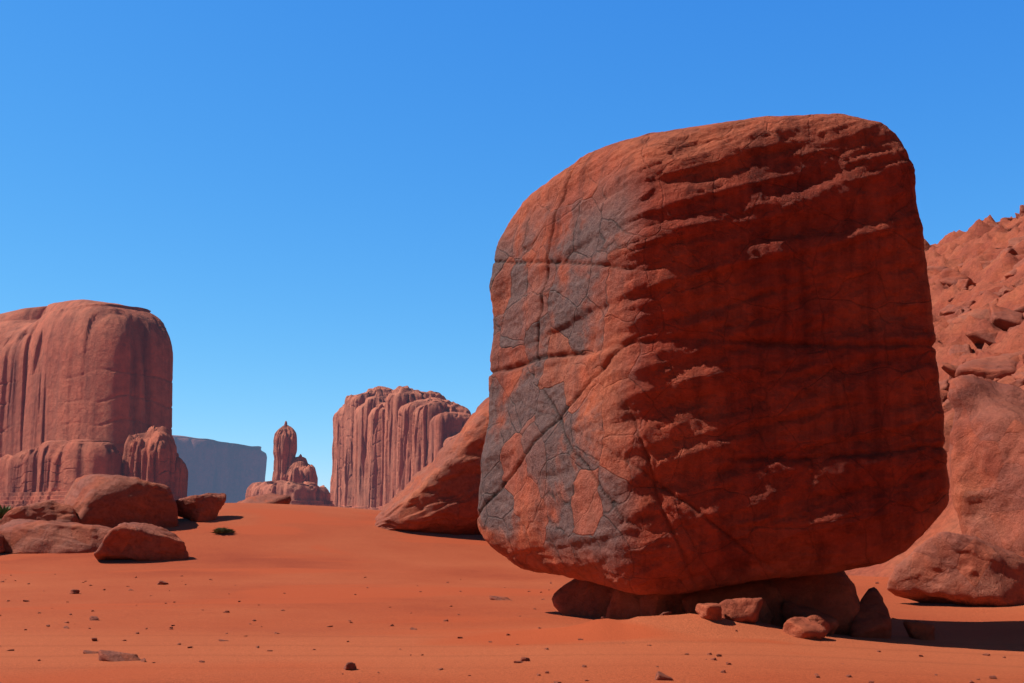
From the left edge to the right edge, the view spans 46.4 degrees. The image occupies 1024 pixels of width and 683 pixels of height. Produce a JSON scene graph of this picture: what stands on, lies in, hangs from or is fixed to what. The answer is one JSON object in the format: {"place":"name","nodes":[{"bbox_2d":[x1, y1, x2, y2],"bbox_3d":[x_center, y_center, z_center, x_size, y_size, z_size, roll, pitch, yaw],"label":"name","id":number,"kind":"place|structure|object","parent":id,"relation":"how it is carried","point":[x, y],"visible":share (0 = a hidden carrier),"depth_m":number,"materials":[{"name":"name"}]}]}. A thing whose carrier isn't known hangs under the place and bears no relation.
{"place":"outdoors","nodes":[
{"label":"outdoors","id":0,"kind":"place"},
{"bbox_2d":[395,397,454,494],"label":"rock column","id":1,"kind":"structure","parent":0,"point":[404,443],"depth_m":747.03,"materials":[{"name":"red stone"}]},
{"bbox_2d":[411,400,470,478],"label":"rock column","id":2,"kind":"structure","parent":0,"point":[425,413],"depth_m":724.52,"materials":[{"name":"red stone"}]},
{"bbox_2d":[428,412,470,463],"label":"rock column","id":3,"kind":"structure","parent":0,"point":[443,426],"depth_m":706.17,"materials":[{"name":"red stone"}]},
{"bbox_2d":[443,433,458,446],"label":"rock column","id":4,"kind":"structure","parent":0,"point":[447,440],"depth_m":699.65,"materials":[{"name":"red stone"}]},
{"bbox_2d":[0,503,1023,682],"bbox_3d":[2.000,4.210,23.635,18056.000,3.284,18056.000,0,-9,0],"label":"terrain","id":5,"kind":"structure","parent":0,"point":[316,564],"depth_m":19.54,"materials":[{"name":"orange sand"}]},
{"bbox_2d":[0,534,4,552],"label":"boulder","id":6,"kind":"object","parent":5,"relation":"on","point":[2,548],"visible":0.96,"depth_m":38.69,"materials":[{"name":"red stone"}]},
{"bbox_2d":[0,505,13,519],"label":"shrub","id":7,"kind":"object","parent":5,"relation":"on","point":[4,510],"visible":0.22,"depth_m":47.66,"materials":[{"name":"green plant"}]},
{"bbox_2d":[0,500,79,524],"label":"boulder","id":8,"kind":"object","parent":5,"relation":"on","point":[49,510],"visible":0.45,"depth_m":42.31,"materials":[{"name":"red stone"}]},
{"bbox_2d":[0,519,112,553],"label":"boulder","id":9,"kind":"object","parent":5,"relation":"on","point":[26,536],"visible":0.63,"depth_m":39.02,"materials":[{"name":"red stone"}]},
{"bbox_2d":[0,439,122,507],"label":"rock formation","id":10,"kind":"object","parent":5,"relation":"on","point":[54,470],"visible":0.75,"depth_m":493.18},
{"bbox_2d":[69,589,79,593],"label":"pebble","id":11,"kind":"object","parent":5,"relation":"on","point":[74,591],"visible":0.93,"depth_m":27.43,"materials":[{"name":"red stone"}]},
{"bbox_2d":[0,299,172,457],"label":"butte","id":12,"kind":"object","parent":5,"relation":"on","point":[84,369],"visible":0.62,"depth_m":527.19,"materials":[{"name":"red stone"}]},
{"bbox_2d":[83,650,97,653],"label":"pebble","id":13,"kind":"object","parent":5,"relation":"on","point":[89,652],"visible":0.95,"depth_m":15.15,"materials":[{"name":"brown stone"}]},
{"bbox_2d":[89,616,98,620],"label":"pebble","id":14,"kind":"object","parent":5,"relation":"on","point":[93,618],"visible":0.96,"depth_m":20.42,"materials":[{"name":"stone"}]},
{"bbox_2d":[98,650,140,661],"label":"stone","id":15,"kind":"object","parent":5,"relation":"on","point":[110,656],"visible":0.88,"depth_m":14.28,"materials":[{"name":"brown stone"}]},
{"bbox_2d":[63,474,177,527],"bbox_3d":[-14.719,6.562,44.587,4.391,3.168,3.716,10,-8,-16],"label":"boulder","id":16,"kind":"object","parent":5,"relation":"on","point":[110,501],"visible":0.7,"depth_m":43.47,"materials":[{"name":"red stone"}]},
{"bbox_2d":[94,522,188,560],"bbox_3d":[-11.691,6.509,37.654,2.878,1.606,1.912,20,-10,-25],"label":"boulder","id":17,"kind":"object","parent":5,"relation":"on","point":[135,541],"visible":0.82,"depth_m":36.85,"materials":[{"name":"red stone"}]},
{"bbox_2d":[122,426,177,499],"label":"rock formation","id":18,"kind":"object","parent":5,"relation":"on","point":[150,455],"visible":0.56,"depth_m":487.98,"materials":[{"name":"red stone"}]},
{"bbox_2d":[157,580,168,584],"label":"pebble","id":19,"kind":"object","parent":5,"relation":"on","point":[160,582],"visible":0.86,"depth_m":30.34,"materials":[{"name":"red stone"}]},
{"bbox_2d":[173,453,187,500],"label":"rock formation","id":20,"kind":"object","parent":5,"relation":"on","point":[180,482],"visible":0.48,"depth_m":491.06,"materials":[{"name":"red stone"}]},
{"bbox_2d":[176,493,225,521],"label":"boulder","id":21,"kind":"object","parent":5,"relation":"on","point":[205,507],"visible":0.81,"depth_m":45.46,"materials":[{"name":"red stone"}]},
{"bbox_2d":[172,435,266,502],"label":"mesa","id":22,"kind":"structure","parent":5,"relation":"on","point":[233,472],"depth_m":1705.38,"materials":[{"name":"blue stone"}]},
{"bbox_2d":[211,527,235,533],"bbox_3d":[-10.371,6.785,42.954,0.943,0.281,0.995,0,-9,0],"label":"shrub","id":23,"kind":"object","parent":5,"relation":"on","point":[225,530],"visible":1,"depth_m":42.79,"materials":[{"name":"green plant"}]},
{"bbox_2d":[237,493,290,503],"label":"rock","id":24,"kind":"object","parent":5,"relation":"on","point":[271,498],"visible":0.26,"depth_m":77.22,"materials":[{"name":"red stone"}]},
{"bbox_2d":[272,421,296,481],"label":"rock spire","id":25,"kind":"structure","parent":5,"relation":"on","point":[285,445],"depth_m":810.14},
{"bbox_2d":[245,480,334,506],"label":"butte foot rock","id":26,"kind":"object","parent":5,"relation":"on","point":[307,493],"visible":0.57,"depth_m":749.57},
{"bbox_2d":[286,454,317,484],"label":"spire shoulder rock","id":27,"kind":"object","parent":26,"relation":"on","point":[300,469],"visible":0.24,"depth_m":800.85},
{"bbox_2d":[330,404,343,506],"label":"rock column","id":28,"kind":"structure","parent":5,"relation":"on","point":[336,475],"depth_m":873.88,"materials":[{"name":"red stone"}]},
{"bbox_2d":[343,662,356,669],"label":"pebble","id":29,"kind":"object","parent":5,"relation":"on","point":[350,666],"visible":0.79,"depth_m":13.56,"materials":[{"name":"brown stone"}]},
{"bbox_2d":[337,386,392,507],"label":"rock column","id":30,"kind":"structure","parent":5,"relation":"on","point":[352,403],"depth_m":845.50,"materials":[{"name":"red stone"}]},
{"bbox_2d":[351,396,385,508],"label":"rock column","id":31,"kind":"structure","parent":5,"relation":"on","point":[362,412],"depth_m":818.27,"materials":[{"name":"red stone"}]},
{"bbox_2d":[363,402,385,509],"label":"rock column","id":32,"kind":"structure","parent":5,"relation":"on","point":[373,479],"depth_m":788.94,"materials":[{"name":"red stone"}]},
{"bbox_2d":[379,386,445,509],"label":"rock column","id":33,"kind":"structure","parent":5,"relation":"on","point":[398,397],"depth_m":769.84,"materials":[{"name":"red stone"}]},
{"bbox_2d":[374,397,488,534],"bbox_3d":[-1.234,3.732,50.062,9.705,9.681,8.375,1,-9,-8],"label":"boulder","id":34,"kind":"object","parent":5,"relation":"on","point":[439,494],"visible":0.22,"depth_m":45.78,"materials":[{"name":"red stone"}]},
{"bbox_2d":[489,596,509,599],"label":"pebble","id":35,"kind":"object","parent":5,"relation":"on","point":[498,598],"visible":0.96,"depth_m":26.15,"materials":[{"name":"red stone"}]},
{"bbox_2d":[521,657,529,660],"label":"pebble","id":36,"kind":"object","parent":5,"relation":"on","point":[525,659],"visible":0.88,"depth_m":14.64,"materials":[{"name":"brown stone"}]},
{"bbox_2d":[552,579,613,617],"bbox_3d":[1.895,4.890,22.427,1.779,1.175,1.804,-1,-2,-28],"label":"rock","id":37,"kind":"object","parent":5,"relation":"on","point":[574,597],"visible":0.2,"depth_m":22.27,"materials":[{"name":"red stone"}]},
{"bbox_2d":[605,589,641,619],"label":"rock","id":38,"kind":"object","parent":5,"relation":"on","point":[623,605],"visible":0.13,"depth_m":21.02,"materials":[{"name":"brown stone"}]},
{"bbox_2d":[655,671,673,680],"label":"pebble","id":39,"kind":"object","parent":5,"relation":"on","point":[660,675],"visible":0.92,"depth_m":12.73,"materials":[{"name":"brown stone"}]},
{"bbox_2d":[640,593,690,615],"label":"rock","id":40,"kind":"object","parent":5,"relation":"on","point":[655,605],"visible":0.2,"depth_m":20.33,"materials":[{"name":"brown stone"}]},
{"bbox_2d":[661,611,671,614],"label":"pebble","id":41,"kind":"object","parent":5,"relation":"on","point":[667,613],"visible":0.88,"depth_m":18.84,"materials":[{"name":"brown stone"}]},
{"bbox_2d":[695,603,721,620],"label":"rock","id":42,"kind":"object","parent":5,"relation":"on","point":[711,611],"visible":0.98,"depth_m":18.12,"materials":[{"name":"red stone"}]},
{"bbox_2d":[477,113,949,594],"bbox_3d":[3.171,0.279,21.513,4.657,8.224,7.917,5,-10,-29],"label":"boulder","id":43,"kind":"object","parent":5,"relation":"on","point":[713,362],"visible":1,"depth_m":19.28,"materials":[{"name":"red stone"}]},
{"bbox_2d":[681,579,784,626],"bbox_3d":[3.788,4.665,20.561,1.965,1.204,2.166,-10,-2,2],"label":"rock","id":44,"kind":"object","parent":5,"relation":"on","point":[768,592],"visible":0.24,"depth_m":19.88,"materials":[{"name":"brown stone"}]},
{"bbox_2d":[718,597,762,623],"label":"rock","id":45,"kind":"object","parent":5,"relation":"on","point":[746,610],"visible":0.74,"depth_m":18.34,"materials":[{"name":"red stone"}]},
{"bbox_2d":[757,600,772,623],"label":"rock","id":46,"kind":"object","parent":5,"relation":"on","point":[765,615],"visible":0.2,"depth_m":19.38,"materials":[{"name":"brown stone"}]},
{"bbox_2d":[783,617,826,639],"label":"rock","id":47,"kind":"object","parent":5,"relation":"on","point":[803,627],"visible":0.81,"depth_m":17.91,"materials":[{"name":"red stone"}]},
{"bbox_2d":[782,601,838,634],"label":"rock","id":48,"kind":"object","parent":5,"relation":"on","point":[790,609],"visible":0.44,"depth_m":19.33,"materials":[{"name":"brown stone"}]},
{"bbox_2d":[768,572,860,634],"bbox_3d":[5.092,4.619,20.388,1.870,1.525,1.985,-3,-5,22],"label":"rock","id":49,"kind":"object","parent":5,"relation":"on","point":[835,595],"visible":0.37,"depth_m":19.74,"materials":[{"name":"brown stone"}]},
{"bbox_2d":[801,614,830,633],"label":"rock","id":50,"kind":"object","parent":5,"relation":"on","point":[822,621],"visible":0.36,"depth_m":18.52,"materials":[{"name":"red stone"}]},
{"bbox_2d":[849,587,891,638],"bbox_3d":[5.780,4.541,19.518,1.019,0.844,0.812,-5,-5,-18],"label":"rock","id":51,"kind":"object","parent":5,"relation":"on","point":[872,618],"visible":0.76,"depth_m":19.28,"materials":[{"name":"brown stone"}]},
{"bbox_2d":[903,620,934,639],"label":"rock","id":52,"kind":"object","parent":5,"relation":"on","point":[920,630],"visible":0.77,"depth_m":19.39,"materials":[{"name":"brown stone"}]},
{"bbox_2d":[845,215,1023,576],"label":"hill rock","id":53,"kind":"object","parent":5,"relation":"on","point":[972,252],"visible":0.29,"depth_m":65.11,"materials":[{"name":"red stone"}]},
{"bbox_2d":[927,266,947,277],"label":"hill rubble","id":54,"kind":"object","parent":53,"relation":"on","point":[933,270],"visible":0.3,"depth_m":83.28,"materials":[{"name":"red stone"}]},
{"bbox_2d":[939,379,949,390],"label":"hill rubble","id":55,"kind":"object","parent":53,"relation":"on","point":[944,384],"visible":0.19,"depth_m":50.07,"materials":[{"name":"red stone"}]},
{"bbox_2d":[940,389,948,401],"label":"hill rubble","id":56,"kind":"object","parent":53,"relation":"on","point":[943,395],"visible":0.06,"depth_m":48.65,"materials":[{"name":"red stone"}]},
{"bbox_2d":[939,304,953,315],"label":"hill rubble","id":57,"kind":"object","parent":53,"relation":"on","point":[948,306],"visible":0.32,"depth_m":67.49,"materials":[{"name":"red stone"}]},
{"bbox_2d":[941,362,957,377],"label":"hill rubble","id":58,"kind":"object","parent":53,"relation":"on","point":[949,369],"visible":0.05,"depth_m":48.24,"materials":[{"name":"red stone"}]},
{"bbox_2d":[939,268,972,286],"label":"hill rubble","id":59,"kind":"object","parent":53,"relation":"on","point":[949,277],"visible":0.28,"depth_m":74.14,"materials":[{"name":"red stone"}]},
{"bbox_2d":[942,300,975,314],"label":"hill rubble","id":60,"kind":"object","parent":53,"relation":"on","point":[960,305],"visible":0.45,"depth_m":65.77,"materials":[{"name":"red stone"}]},
{"bbox_2d":[947,344,971,357],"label":"hill rubble","id":61,"kind":"object","parent":53,"relation":"on","point":[966,348],"visible":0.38,"depth_m":53.66,"materials":[{"name":"red stone"}]},
{"bbox_2d":[955,309,963,314],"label":"hill rubble","id":62,"kind":"object","parent":53,"relation":"on","point":[959,311],"visible":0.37,"depth_m":64.27,"materials":[{"name":"red stone"}]},
{"bbox_2d":[942,377,984,410],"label":"hill rubble","id":63,"kind":"object","parent":53,"relation":"on","point":[947,404],"visible":0.09,"depth_m":46.82,"materials":[{"name":"red stone"}]},
{"bbox_2d":[955,279,976,290],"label":"hill rubble","id":64,"kind":"object","parent":53,"relation":"on","point":[963,283],"visible":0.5,"depth_m":72.19,"materials":[{"name":"red stone"}]},
{"bbox_2d":[946,309,989,323],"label":"hill rubble","id":65,"kind":"object","parent":53,"relation":"on","point":[980,314],"visible":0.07,"depth_m":58.40,"materials":[{"name":"red stone"}]},
{"bbox_2d":[975,349,984,355],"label":"hill rubble","id":66,"kind":"object","parent":53,"relation":"on","point":[977,351],"visible":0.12,"depth_m":51.69,"materials":[{"name":"red stone"}]},
{"bbox_2d":[964,328,998,344],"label":"hill rubble","id":67,"kind":"object","parent":53,"relation":"on","point":[986,336],"visible":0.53,"depth_m":53.91,"materials":[{"name":"red stone"}]},
{"bbox_2d":[979,261,990,268],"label":"hill rubble","id":68,"kind":"object","parent":53,"relation":"on","point":[984,264],"visible":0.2,"depth_m":74.08,"materials":[{"name":"red stone"}]},
{"bbox_2d":[955,350,1022,379],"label":"hill rubble","id":69,"kind":"object","parent":53,"relation":"on","point":[999,367],"visible":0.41,"depth_m":47.85,"materials":[{"name":"red stone"}]},
{"bbox_2d":[989,298,998,304],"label":"hill rubble","id":70,"kind":"object","parent":53,"relation":"on","point":[994,301],"visible":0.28,"depth_m":62.35,"materials":[{"name":"red stone"}]},
{"bbox_2d":[998,285,1013,291],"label":"hill rubble","id":71,"kind":"object","parent":53,"relation":"on","point":[1003,288],"visible":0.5,"depth_m":64.94,"materials":[{"name":"red stone"}]},
{"bbox_2d":[989,304,1023,330],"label":"hill rubble","id":72,"kind":"object","parent":53,"relation":"on","point":[1003,319],"visible":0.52,"depth_m":55.37,"materials":[{"name":"red stone"}]},
{"bbox_2d":[995,247,1017,259],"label":"hill rubble","id":73,"kind":"object","parent":53,"relation":"on","point":[1004,252],"visible":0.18,"depth_m":73.85,"materials":[{"name":"red stone"}]},
{"bbox_2d":[1004,268,1016,280],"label":"hill rubble","id":74,"kind":"object","parent":53,"relation":"on","point":[1011,273],"visible":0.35,"depth_m":67.92,"materials":[{"name":"red stone"}]},
{"bbox_2d":[1008,378,1023,386],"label":"hill rubble","id":75,"kind":"object","parent":53,"relation":"on","point":[1018,382],"visible":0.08,"depth_m":43.24,"materials":[{"name":"red stone"}]},
{"bbox_2d":[1008,236,1023,244],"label":"hill rubble","id":76,"kind":"object","parent":53,"relation":"on","point":[1014,241],"visible":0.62,"depth_m":79.43,"materials":[{"name":"red stone"}]},
{"bbox_2d":[1011,372,1023,379],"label":"hill rubble","id":77,"kind":"object","parent":53,"relation":"on","point":[1016,376],"visible":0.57,"depth_m":43.86,"materials":[{"name":"red stone"}]},
{"bbox_2d":[1011,220,1023,227],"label":"hill rubble","id":78,"kind":"object","parent":53,"relation":"on","point":[1017,224],"visible":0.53,"depth_m":89.39,"materials":[{"name":"red stone"}]},
{"bbox_2d":[1012,277,1023,286],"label":"hill rubble","id":79,"kind":"object","parent":53,"relation":"on","point":[1019,282],"visible":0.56,"depth_m":65.49,"materials":[{"name":"red stone"}]},
{"bbox_2d":[1013,258,1023,271],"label":"hill rubble","id":80,"kind":"object","parent":53,"relation":"on","point":[1019,266],"visible":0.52,"depth_m":67.98,"materials":[{"name":"red stone"}]},
{"bbox_2d":[1013,304,1023,312],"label":"hill rubble","id":81,"kind":"object","parent":53,"relation":"on","point":[1019,308],"visible":0.57,"depth_m":56.90,"materials":[{"name":"red stone"}]},
{"bbox_2d":[1019,205,1023,216],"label":"hill rubble","id":82,"kind":"object","parent":53,"relation":"on","point":[1021,212],"visible":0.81,"depth_m":95.38,"materials":[{"name":"red stone"}]},
{"bbox_2d":[887,532,1023,606],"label":"slab boulder","id":83,"kind":"object","parent":5,"relation":"on","point":[952,568],"visible":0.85,"depth_m":26.10,"materials":[{"name":"red stone"}]},
{"bbox_2d":[948,374,1023,557],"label":"boulder","id":84,"kind":"object","parent":83,"relation":"on","point":[986,449],"visible":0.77,"depth_m":29.02,"materials":[{"name":"red stone"}]},
{"bbox_2d":[0,0,1023,491],"label":"sky","id":85,"kind":"structure","parent":0,"point":[313,201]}
]}

